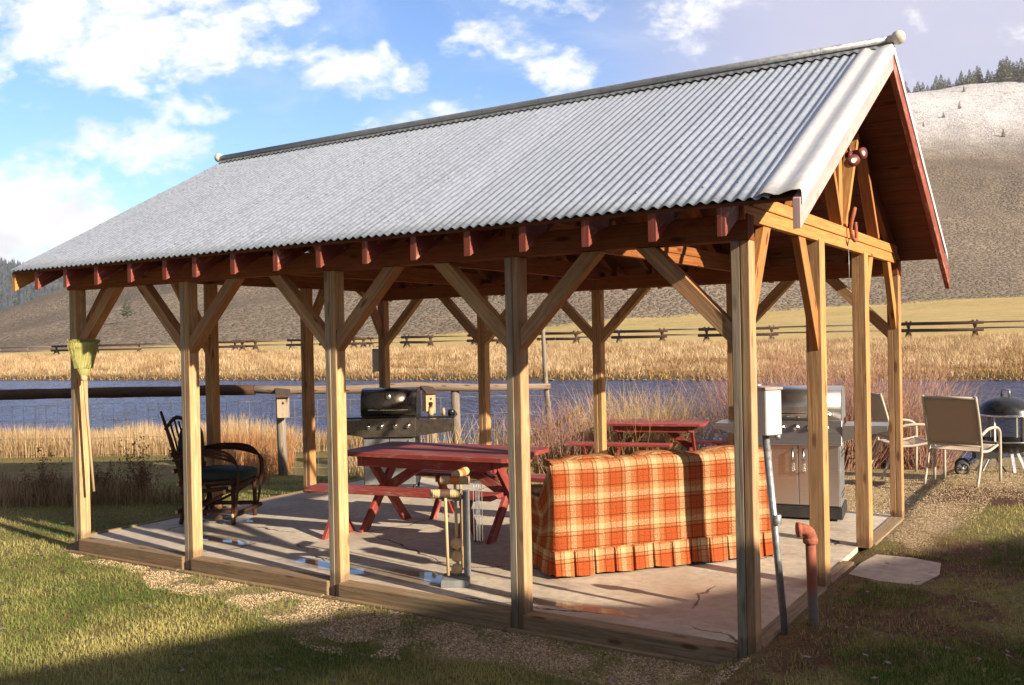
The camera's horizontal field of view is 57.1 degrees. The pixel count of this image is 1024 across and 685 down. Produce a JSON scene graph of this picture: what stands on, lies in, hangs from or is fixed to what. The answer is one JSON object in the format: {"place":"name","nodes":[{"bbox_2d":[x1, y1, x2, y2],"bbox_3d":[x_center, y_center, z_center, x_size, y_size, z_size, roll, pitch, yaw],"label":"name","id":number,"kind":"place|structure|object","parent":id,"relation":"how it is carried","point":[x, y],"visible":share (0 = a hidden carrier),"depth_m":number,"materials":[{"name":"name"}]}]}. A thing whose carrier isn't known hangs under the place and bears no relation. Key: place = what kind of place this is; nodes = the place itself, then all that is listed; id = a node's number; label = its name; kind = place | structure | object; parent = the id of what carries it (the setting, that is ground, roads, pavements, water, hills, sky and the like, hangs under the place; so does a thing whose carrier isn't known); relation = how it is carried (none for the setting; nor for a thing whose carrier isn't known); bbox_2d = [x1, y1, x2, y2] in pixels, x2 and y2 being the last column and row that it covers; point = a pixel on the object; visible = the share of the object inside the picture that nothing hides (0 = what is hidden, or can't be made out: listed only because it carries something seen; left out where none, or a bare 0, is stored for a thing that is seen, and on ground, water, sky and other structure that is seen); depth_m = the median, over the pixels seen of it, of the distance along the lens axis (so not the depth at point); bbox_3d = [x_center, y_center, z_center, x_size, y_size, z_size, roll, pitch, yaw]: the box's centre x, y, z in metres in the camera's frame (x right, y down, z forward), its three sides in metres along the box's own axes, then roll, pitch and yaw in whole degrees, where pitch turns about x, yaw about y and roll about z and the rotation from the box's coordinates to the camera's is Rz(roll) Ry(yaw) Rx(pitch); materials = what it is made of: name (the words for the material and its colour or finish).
{"place":"outdoors","nodes":[
{"label":"outdoors","id":0,"kind":"place"},
{"bbox_2d":[0,281,62,305],"bbox_3d":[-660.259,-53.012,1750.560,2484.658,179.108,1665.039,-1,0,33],"label":"ridge","id":1,"kind":"structure","parent":0,"point":[56,284],"depth_m":1439.33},
{"bbox_2d":[0,258,65,311],"bbox_3d":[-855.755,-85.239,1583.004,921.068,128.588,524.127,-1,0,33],"label":"forest","id":2,"kind":"object","parent":1,"relation":"on","point":[8,296],"visible":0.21,"depth_m":1358.31,"materials":[{"name":"plant"}]},
{"bbox_2d":[203,424,300,473],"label":"rusty bank grass","id":3,"kind":"structure","parent":0,"point":[255,443],"depth_m":16.26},
{"bbox_2d":[0,378,1017,380],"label":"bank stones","id":4,"kind":"object","parent":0,"point":[631,379],"visible":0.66,"depth_m":56.80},
{"bbox_2d":[0,307,1023,684],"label":"ground","id":5,"kind":"structure","parent":0,"point":[956,537],"depth_m":6.50,"materials":[{"name":"plant"}]},
{"bbox_2d":[0,346,56,354],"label":"rail fence","id":6,"kind":"object","parent":5,"relation":"on","point":[27,350],"visible":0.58,"depth_m":136.14,"materials":[{"name":"brown wood"}]},
{"bbox_2d":[16,447,72,501],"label":"leafy shrub","id":7,"kind":"object","parent":5,"relation":"on","point":[42,478],"visible":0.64,"depth_m":11.24,"materials":[{"name":"green plant"}]},
{"bbox_2d":[50,343,142,353],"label":"rail fence","id":8,"kind":"object","parent":5,"relation":"on","point":[57,350],"visible":0.54,"depth_m":122.87,"materials":[{"name":"brown wood"}]},
{"bbox_2d":[0,466,206,507],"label":"shaded tall grass","id":9,"kind":"structure","parent":5,"relation":"on","point":[10,493],"depth_m":11.06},
{"bbox_2d":[90,460,118,496],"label":"leafy shrub","id":10,"kind":"object","parent":5,"relation":"on","point":[105,474],"visible":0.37,"depth_m":11.46,"materials":[{"name":"green plant"}]},
{"bbox_2d":[106,435,170,499],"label":"leafy shrub","id":11,"kind":"object","parent":5,"relation":"on","point":[142,473],"visible":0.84,"depth_m":11.38,"materials":[{"name":"green plant"}]},
{"bbox_2d":[139,343,177,351],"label":"rail fence","id":12,"kind":"object","parent":5,"relation":"on","point":[158,347],"visible":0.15,"depth_m":124.05,"materials":[{"name":"brown wood"}]},
{"bbox_2d":[0,410,362,457],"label":"bank grass","id":13,"kind":"structure","parent":5,"relation":"on","point":[14,442],"depth_m":18.63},
{"bbox_2d":[201,340,245,351],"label":"rail fence","id":14,"kind":"object","parent":5,"relation":"on","point":[242,346],"visible":0.27,"depth_m":112.58,"materials":[{"name":"brown wood"}]},
{"bbox_2d":[229,339,258,350],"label":"rail fence","id":15,"kind":"object","parent":5,"relation":"on","point":[255,346],"visible":0.63,"depth_m":111.59,"materials":[{"name":"brown wood"}]},
{"bbox_2d":[243,446,276,482],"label":"leafy shrub","id":16,"kind":"object","parent":5,"relation":"on","point":[265,477],"visible":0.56,"depth_m":13.48,"materials":[{"name":"green plant"}]},
{"bbox_2d":[257,340,292,348],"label":"rail fence","id":17,"kind":"object","parent":5,"relation":"on","point":[271,344],"visible":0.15,"depth_m":115.26,"materials":[{"name":"brown wood"}]},
{"bbox_2d":[0,382,552,478],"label":"wire fence","id":18,"kind":"object","parent":5,"relation":"on","point":[118,392],"visible":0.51,"depth_m":14.88,"materials":[{"name":"brown wood"}]},
{"bbox_2d":[275,388,290,417],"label":"bird house","id":19,"kind":"structure","parent":18,"relation":"attached to","point":[282,395],"depth_m":14.70,"materials":[{"name":"brown wood"}]},
{"bbox_2d":[420,386,437,410],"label":"bird house","id":20,"kind":"structure","parent":18,"relation":"attached to","point":[428,394],"depth_m":14.73,"materials":[{"name":"brown wood"}]},
{"bbox_2d":[286,338,300,349],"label":"rail fence","id":21,"kind":"object","parent":5,"relation":"on","point":[291,345],"visible":0.44,"depth_m":110.14,"materials":[{"name":"brown wood"}]},
{"bbox_2d":[319,336,366,349],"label":"rail fence","id":22,"kind":"object","parent":5,"relation":"on","point":[360,343],"visible":0.45,"depth_m":104.25,"materials":[{"name":"brown wood"}]},
{"bbox_2d":[351,336,375,349],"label":"rail fence","id":23,"kind":"object","parent":5,"relation":"on","point":[371,339],"visible":0.58,"depth_m":103.75,"materials":[{"name":"brown wood"}]},
{"bbox_2d":[69,553,748,684],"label":"pea gravel","id":24,"kind":"structure","parent":5,"relation":"on","point":[459,631],"depth_m":5.84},
{"bbox_2d":[400,335,433,347],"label":"rail fence","id":25,"kind":"object","parent":5,"relation":"on","point":[408,343],"visible":0.83,"depth_m":101.49,"materials":[{"name":"brown wood"}]},
{"bbox_2d":[430,335,474,346],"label":"rail fence","id":26,"kind":"object","parent":5,"relation":"on","point":[451,340],"visible":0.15,"depth_m":103.54,"materials":[{"name":"brown wood"}]},
{"bbox_2d":[420,415,535,471],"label":"reed stems","id":27,"kind":"object","parent":5,"relation":"on","point":[464,439],"visible":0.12,"depth_m":14.73,"materials":[{"name":"brown plant"}]},
{"bbox_2d":[9,30,949,667],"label":"picnic pavilion","id":28,"kind":"structure","parent":5,"relation":"on","point":[741,180],"depth_m":6.96,"materials":[{"name":"brown wood"}]},
{"bbox_2d":[67,338,100,491],"bbox_3d":[-3.815,0.649,8.405,0.307,1.366,0.070,-1,0,0],"label":"corn broom","id":29,"kind":"object","parent":28,"relation":"hanging from","point":[83,353],"visible":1,"depth_m":8.38,"materials":[{"name":"plant"}]},
{"bbox_2d":[372,346,378,372],"bbox_3d":[-1.739,0.218,12.200,0.141,0.345,0.112,-1,0,3],"label":"electrical box","id":30,"kind":"object","parent":28,"relation":"hanging from","point":[375,360],"visible":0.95,"depth_m":12.14,"materials":[{"name":"brown paint"}]},
{"bbox_2d":[844,151,859,167],"bbox_3d":[1.972,-1.071,5.488,0.070,0.112,0.129,-1,0,3],"label":"floodlight","id":31,"kind":"object","parent":28,"relation":"attached to","point":[851,160],"visible":1,"depth_m":5.43,"materials":[{"name":"brown paint"}]},
{"bbox_2d":[849,207,857,241],"bbox_3d":[2.575,-0.888,7.099,0.057,0.272,0.157,-1,0,33],"label":"iron hook","id":32,"kind":"object","parent":28,"relation":"hanging from","point":[853,238],"visible":1,"depth_m":7.05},
{"bbox_2d":[845,144,867,158],"bbox_3d":[2.068,-1.154,5.683,0.070,0.112,0.129,-1,0,-37],"label":"floodlight","id":33,"kind":"object","parent":28,"relation":"attached to","point":[861,153],"visible":0.66,"depth_m":5.64,"materials":[{"name":"brown paint"}]},
{"bbox_2d":[466,334,501,345],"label":"rail fence","id":34,"kind":"object","parent":5,"relation":"on","point":[472,341],"visible":0.41,"depth_m":98.86,"materials":[{"name":"brown wood"}]},
{"bbox_2d":[91,477,890,643],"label":"concrete slab","id":35,"kind":"structure","parent":5,"relation":"on","point":[391,547],"depth_m":7.41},
{"bbox_2d":[160,411,263,524],"bbox_3d":[-2.976,1.213,9.369,0.825,1.115,0.662,-1,0,9],"label":"twig armchair","id":36,"kind":"object","parent":35,"relation":"on","point":[236,477],"visible":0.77,"depth_m":9.16,"materials":[{"name":"brown plant"}]},
{"bbox_2d":[346,387,456,487],"bbox_3d":[-1.363,1.123,10.985,1.428,1.197,0.521,-1,0,2],"label":"gas grill","id":37,"kind":"object","parent":35,"relation":"on","point":[389,414],"visible":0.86,"depth_m":10.79,"materials":[{"name":"metal"}]},
{"bbox_2d":[364,438,415,484],"bbox_3d":[-1.405,1.366,10.819,0.588,0.535,0.015,-1,0,2],"label":"cabinet door","id":38,"kind":"structure","parent":37,"relation":"in","point":[370,479],"depth_m":10.81,"materials":[{"name":"grey metal"}]},
{"bbox_2d":[428,402,433,414],"bbox_3d":[-0.944,0.766,10.930,0.064,0.152,0.062,-1,0,33],"label":"wooden figurine","id":39,"kind":"object","parent":37,"relation":"on","point":[430,410],"visible":1,"depth_m":10.91,"materials":[{"name":"brown wood"}]},
{"bbox_2d":[304,483,502,549],"bbox_3d":[-0.972,1.507,8.237,1.860,0.440,0.428,-1,0,24],"label":"picnic bench","id":40,"kind":"object","parent":35,"relation":"on","point":[398,491],"visible":0.47,"depth_m":8.18,"materials":[{"name":"red paint"}]},
{"bbox_2d":[347,441,548,543],"bbox_3d":[-0.611,1.348,8.620,1.760,0.740,0.894,-1,0,27],"label":"picnic table","id":41,"kind":"object","parent":35,"relation":"on","point":[480,461],"visible":0.73,"depth_m":8.43,"materials":[{"name":"red paint"}]},
{"bbox_2d":[439,490,471,587],"bbox_3d":[-0.409,1.393,6.723,0.210,0.660,0.220,-1,0,3],"label":"croquet stand","id":42,"kind":"object","parent":35,"relation":"on","point":[461,580],"visible":0.92,"depth_m":6.73,"materials":[{"name":"grey paint"}]},
{"bbox_2d":[430,489,459,575],"bbox_3d":[-0.467,1.344,6.665,0.210,0.613,0.066,-1,0,3],"label":"croquet mallet","id":43,"kind":"object","parent":42,"relation":"on","point":[445,494],"visible":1,"depth_m":6.65,"materials":[{"name":"brown wood"}]},
{"bbox_2d":[440,476,469,562],"bbox_3d":[-0.404,1.301,6.752,0.210,0.691,0.066,-1,0,11],"label":"croquet mallet","id":44,"kind":"object","parent":42,"relation":"on","point":[456,480],"visible":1,"depth_m":6.74,"materials":[{"name":"brown wood"}]},
{"bbox_2d":[451,563,462,574],"bbox_3d":[-0.393,1.623,6.744,0.084,0.083,0.084,-1,0,3],"label":"croquet ball","id":45,"kind":"object","parent":42,"relation":"on","point":[456,568],"visible":1,"depth_m":6.72,"materials":[{"name":"brown wood"}]},
{"bbox_2d":[451,550,462,561],"bbox_3d":[-0.395,1.531,6.743,0.084,0.083,0.084,-1,0,3],"label":"croquet ball","id":46,"kind":"object","parent":45,"relation":"on","point":[456,555],"visible":1,"depth_m":6.71,"materials":[{"name":"brown wood"}]},
{"bbox_2d":[451,538,461,548],"bbox_3d":[-0.397,1.439,6.743,0.084,0.083,0.084,-1,0,3],"label":"croquet ball","id":47,"kind":"object","parent":46,"relation":"on","point":[456,543],"visible":1,"depth_m":6.71,"materials":[{"name":"brown wood"}]},
{"bbox_2d":[451,467,469,567],"bbox_3d":[-0.370,1.282,6.861,0.066,0.725,0.210,-1,0,18],"label":"croquet mallet","id":48,"kind":"object","parent":42,"relation":"on","point":[463,471],"visible":0.84,"depth_m":6.86,"materials":[{"name":"brown wood"}]},
{"bbox_2d":[473,483,482,540],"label":"croquet wickets","id":49,"kind":"object","parent":42,"relation":"hanging from","point":[478,517],"visible":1,"depth_m":6.76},
{"bbox_2d":[414,469,545,518],"bbox_3d":[-0.095,1.486,9.053,1.860,0.440,0.428,-1,0,26],"label":"picnic bench","id":50,"kind":"object","parent":35,"relation":"on","point":[436,474],"visible":0.34,"depth_m":9.22,"materials":[{"name":"red paint"}]},
{"bbox_2d":[531,445,772,578],"bbox_3d":[1.052,1.258,7.441,1.924,0.867,0.867,-1,0,-18],"label":"plaid sofa","id":51,"kind":"object","parent":35,"relation":"on","point":[592,513],"visible":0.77,"depth_m":7.01,"materials":[{"name":"orange fabric"}]},
{"bbox_2d":[714,385,888,519],"bbox_3d":[2.759,1.021,8.983,1.560,1.217,0.557,-1,0,24],"label":"gas grill","id":52,"kind":"object","parent":35,"relation":"on","point":[789,448],"visible":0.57,"depth_m":8.77,"materials":[{"name":"metal"}]},
{"bbox_2d":[759,444,798,504],"bbox_3d":[2.501,1.238,8.831,0.357,0.555,0.060,-1,0,24],"label":"cabinet door","id":53,"kind":"structure","parent":52,"relation":"in","point":[784,457],"depth_m":8.81,"materials":[{"name":"metal"}]},
{"bbox_2d":[798,445,839,506],"bbox_3d":[2.830,1.232,8.684,0.357,0.555,0.060,-1,0,24],"label":"cabinet door","id":54,"kind":"structure","parent":52,"relation":"in","point":[833,451],"depth_m":8.66,"materials":[{"name":"metal"}]},
{"bbox_2d":[0,366,1023,380],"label":"bank sedge","id":55,"kind":"object","parent":5,"relation":"on","point":[652,373],"visible":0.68,"depth_m":58.02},
{"bbox_2d":[0,465,1023,684],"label":"fallen leaves","id":56,"kind":"object","parent":5,"relation":"on","point":[499,643],"visible":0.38,"depth_m":5.82,"materials":[{"name":"brown plant"}]},
{"bbox_2d":[347,441,702,477],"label":"bank tufts","id":57,"kind":"object","parent":5,"relation":"on","point":[350,459],"visible":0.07,"depth_m":14.21,"materials":[{"name":"beige plant"}]},
{"bbox_2d":[491,407,589,472],"bbox_3d":[0.441,1.505,14.596,1.683,1.108,1.761,-1,0,33],"label":"willow shrub","id":58,"kind":"object","parent":5,"relation":"on","point":[542,441],"visible":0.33,"depth_m":14.40,"materials":[{"name":"brown plant"}]},
{"bbox_2d":[541,328,551,456],"bbox_3d":[0.559,0.883,15.007,0.136,2.696,0.114,-1,0,33],"label":"wooden pole","id":59,"kind":"object","parent":5,"relation":"on","point":[545,380],"visible":0.58,"depth_m":14.97,"materials":[{"name":"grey wood"}]},
{"bbox_2d":[531,407,582,441],"bbox_3d":[0.600,1.475,15.857,1.211,0.747,0.118,-1,0,-2],"label":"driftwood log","id":60,"kind":"object","parent":5,"relation":"on","point":[567,418],"visible":0.13,"depth_m":15.82,"materials":[{"name":"brown wood"}]},
{"bbox_2d":[537,330,580,345],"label":"rail fence","id":61,"kind":"object","parent":5,"relation":"on","point":[576,338],"visible":0.62,"depth_m":93.47,"materials":[{"name":"brown wood"}]},
{"bbox_2d":[495,390,632,473],"bbox_3d":[0.761,1.344,14.407,2.111,1.389,2.136,-1,0,0],"label":"willow shrub","id":62,"kind":"object","parent":5,"relation":"on","point":[562,427],"visible":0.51,"depth_m":14.23,"materials":[{"name":"brown plant"}]},
{"bbox_2d":[529,387,664,455],"bbox_3d":[1.215,1.354,15.239,2.385,1.463,2.420,-1,0,33],"label":"willow shrub","id":63,"kind":"object","parent":5,"relation":"on","point":[592,430],"visible":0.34,"depth_m":14.97,"materials":[{"name":"brown plant"}]},
{"bbox_2d":[563,441,672,454],"bbox_3d":[1.526,1.670,13.574,1.550,0.440,0.428,-1,0,19],"label":"picnic bench","id":64,"kind":"object","parent":5,"relation":"on","point":[584,445],"visible":0.7,"depth_m":13.48,"materials":[{"name":"red paint"}]},
{"bbox_2d":[538,376,718,455],"bbox_3d":[1.839,1.244,14.946,2.532,1.617,2.918,-1,0,-41],"label":"reed clump","id":65,"kind":"object","parent":5,"relation":"on","point":[655,438],"visible":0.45,"depth_m":14.61,"materials":[{"name":"plant"}]},
{"bbox_2d":[611,328,667,342],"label":"rail fence","id":66,"kind":"object","parent":5,"relation":"on","point":[660,330],"visible":0.77,"depth_m":89.92,"materials":[{"name":"brown wood"}]},
{"bbox_2d":[591,382,722,450],"bbox_3d":[2.580,1.296,15.645,2.495,1.526,2.429,-1,0,33],"label":"reed clump","id":67,"kind":"object","parent":5,"relation":"on","point":[696,434],"visible":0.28,"depth_m":15.34,"materials":[{"name":"beige plant"}]},
{"bbox_2d":[606,419,708,454],"bbox_3d":[2.167,1.554,14.136,1.520,0.740,0.778,-1,0,18],"label":"picnic table","id":68,"kind":"object","parent":5,"relation":"on","point":[670,429],"visible":0.78,"depth_m":13.93,"materials":[{"name":"red paint"}]},
{"bbox_2d":[634,384,726,451],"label":"willow shrub","id":69,"kind":"object","parent":5,"relation":"on","point":[689,418],"visible":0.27,"depth_m":15.62,"materials":[{"name":"brown plant"}]},
{"bbox_2d":[636,439,728,449],"bbox_3d":[2.704,1.742,14.580,1.550,0.440,0.428,-1,0,19],"label":"picnic bench","id":70,"kind":"object","parent":5,"relation":"on","point":[716,442],"visible":0.26,"depth_m":14.44,"materials":[{"name":"red paint"}]},
{"bbox_2d":[662,328,706,341],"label":"rail fence","id":71,"kind":"object","parent":5,"relation":"on","point":[682,334],"visible":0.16,"depth_m":91.55,"materials":[{"name":"brown wood"}]},
{"bbox_2d":[698,325,778,341],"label":"rail fence","id":72,"kind":"object","parent":5,"relation":"on","point":[707,335],"visible":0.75,"depth_m":84.53,"materials":[{"name":"brown wood"}]},
{"bbox_2d":[659,332,879,445],"bbox_3d":[4.086,0.873,14.596,3.539,2.226,3.582,-1,0,33],"label":"willow shrub","id":73,"kind":"object","parent":5,"relation":"on","point":[718,415],"visible":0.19,"depth_m":14.56,"materials":[{"name":"brown plant"}]},
{"bbox_2d":[757,383,788,634],"bbox_3d":[1.496,1.009,5.498,0.149,1.545,0.196,-1,0,-21],"label":"meter box","id":74,"kind":"object","parent":5,"relation":"on","point":[769,408],"visible":0.75,"depth_m":5.45,"materials":[{"name":"white metal"}]},
{"bbox_2d":[795,522,818,625],"bbox_3d":[1.765,1.453,5.612,0.125,0.762,0.089,-1,0,4],"label":"standpipe","id":75,"kind":"object","parent":5,"relation":"on","point":[809,535],"visible":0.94,"depth_m":5.58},
{"bbox_2d":[699,326,961,470],"bbox_3d":[4.662,0.807,14.246,4.025,2.280,3.729,-1,0,33],"label":"willow shrub","id":76,"kind":"object","parent":5,"relation":"on","point":[850,466],"visible":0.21,"depth_m":13.77,"materials":[{"name":"brown plant"}]},
{"bbox_2d":[771,324,908,338],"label":"rail fence","id":77,"kind":"object","parent":5,"relation":"on","point":[826,331],"visible":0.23,"depth_m":85.48,"materials":[{"name":"brown wood"}]},
{"bbox_2d":[769,334,989,468],"bbox_3d":[5.497,0.865,14.416,3.487,2.159,3.482,-1,0,33],"label":"willow shrub","id":78,"kind":"object","parent":5,"relation":"on","point":[912,394],"visible":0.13,"depth_m":14.04,"materials":[{"name":"brown plant"}]},
{"bbox_2d":[849,554,940,585],"bbox_3d":[2.812,1.747,6.852,0.560,0.200,0.810,-1,0,33],"label":"paving stone","id":79,"kind":"object","parent":5,"relation":"on","point":[902,570],"visible":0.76,"depth_m":6.83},
{"bbox_2d":[871,392,935,479],"bbox_3d":[4.705,1.108,11.433,0.642,1.030,0.661,-1,0,5],"label":"patio chair","id":80,"kind":"object","parent":5,"relation":"on","point":[879,413],"visible":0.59,"depth_m":11.45,"materials":[{"name":"beige fabric"}]},
{"bbox_2d":[837,356,1023,469],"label":"willow shrub","id":81,"kind":"object","parent":5,"relation":"on","point":[922,459],"visible":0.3,"depth_m":13.62,"materials":[{"name":"brown plant"}]},
{"bbox_2d":[901,319,983,337],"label":"rail fence","id":82,"kind":"object","parent":5,"relation":"on","point":[975,330],"visible":0.77,"depth_m":77.78,"materials":[{"name":"brown wood"}]},
{"bbox_2d":[921,395,1001,487],"bbox_3d":[5.127,1.103,10.752,0.642,1.030,0.661,-1,0,-42],"label":"patio chair","id":83,"kind":"object","parent":5,"relation":"on","point":[952,423],"visible":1,"depth_m":10.63,"materials":[{"name":"beige fabric"}]},
{"bbox_2d":[954,451,1006,473],"bbox_3d":[5.677,1.456,11.418,0.659,0.298,0.383,-1,0,13],"label":"wheeled cart","id":84,"kind":"object","parent":5,"relation":"on","point":[988,455],"visible":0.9,"depth_m":11.33,"materials":[{"name":"plastic"}]},
{"bbox_2d":[975,389,1023,472],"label":"grill","id":85,"kind":"object","parent":5,"relation":"on","point":[1009,406],"visible":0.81,"depth_m":11.46,"materials":[{"name":"black metal"}]},
{"bbox_2d":[975,320,1023,334],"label":"rail fence","id":86,"kind":"object","parent":5,"relation":"on","point":[1005,326],"visible":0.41,"depth_m":78.88,"materials":[{"name":"brown wood"}]},
{"bbox_2d":[0,82,1023,355],"bbox_3d":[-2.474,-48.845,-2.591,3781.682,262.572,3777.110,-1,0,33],"label":"hillside","id":87,"kind":"structure","parent":0,"point":[972,162],"depth_m":245.44,"materials":[{"name":"soil"}]},
{"bbox_2d":[118,297,135,317],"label":"pine tree","id":88,"kind":"object","parent":87,"relation":"on","point":[126,314],"visible":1,"depth_m":221.31,"materials":[{"name":"green plant"}]},
{"bbox_2d":[931,76,942,89],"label":"pine tree","id":89,"kind":"object","parent":87,"relation":"on","point":[936,86],"visible":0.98,"depth_m":640.88,"materials":[{"name":"green plant"}]},
{"bbox_2d":[937,74,945,89],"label":"pine tree","id":90,"kind":"object","parent":87,"relation":"on","point":[942,82],"visible":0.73,"depth_m":646.07,"materials":[{"name":"green plant"}]},
{"bbox_2d":[956,71,966,85],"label":"pine tree","id":91,"kind":"object","parent":87,"relation":"on","point":[960,81],"visible":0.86,"depth_m":650.93,"materials":[{"name":"green plant"}]},
{"bbox_2d":[965,69,974,83],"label":"pine tree","id":92,"kind":"object","parent":87,"relation":"on","point":[969,80],"visible":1,"depth_m":643.65,"materials":[{"name":"green plant"}]},
{"bbox_2d":[976,68,985,83],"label":"pine tree","id":93,"kind":"object","parent":87,"relation":"on","point":[981,76],"visible":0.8,"depth_m":652.87,"materials":[{"name":"green plant"}]},
{"bbox_2d":[985,69,992,82],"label":"pine tree","id":94,"kind":"object","parent":87,"relation":"on","point":[987,76],"visible":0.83,"depth_m":653.47,"materials":[{"name":"green plant"}]},
{"bbox_2d":[993,60,1007,81],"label":"pine tree","id":95,"kind":"object","parent":87,"relation":"on","point":[997,73],"visible":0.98,"depth_m":643.00,"materials":[{"name":"green plant"}]},
{"bbox_2d":[993,58,1013,81],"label":"pine tree","id":96,"kind":"object","parent":87,"relation":"on","point":[1004,72],"visible":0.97,"depth_m":640.96,"materials":[{"name":"green plant"}]},
{"bbox_2d":[998,56,1017,81],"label":"pine tree","id":97,"kind":"object","parent":87,"relation":"on","point":[1008,66],"visible":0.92,"depth_m":642.82,"materials":[{"name":"green plant"}]},
{"bbox_2d":[1008,62,1017,81],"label":"pine tree","id":98,"kind":"object","parent":87,"relation":"on","point":[1013,64],"visible":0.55,"depth_m":660.35,"materials":[{"name":"green plant"}]},
{"bbox_2d":[1012,58,1023,80],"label":"pine tree","id":99,"kind":"object","parent":87,"relation":"on","point":[1019,75],"visible":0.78,"depth_m":652.92,"materials":[{"name":"green plant"}]},
{"bbox_2d":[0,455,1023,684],"bbox_3d":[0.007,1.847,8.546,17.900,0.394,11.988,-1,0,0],"label":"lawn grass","id":100,"kind":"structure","parent":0,"point":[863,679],"depth_m":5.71,"materials":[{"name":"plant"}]},
{"bbox_2d":[0,331,1023,378],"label":"bank grass","id":101,"kind":"structure","parent":0,"point":[994,350],"depth_m":69.78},
{"bbox_2d":[0,380,1023,462],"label":"river water","id":102,"kind":"structure","parent":0,"point":[129,410],"depth_m":39.49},
{"bbox_2d":[0,0,1023,263],"label":"sky","id":103,"kind":"structure","parent":0,"point":[107,107],"materials":[{"name":"blue"}]},
{"bbox_2d":[845,467,1023,520],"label":"pea gravel","id":104,"kind":"structure","parent":0,"point":[921,480],"depth_m":10.34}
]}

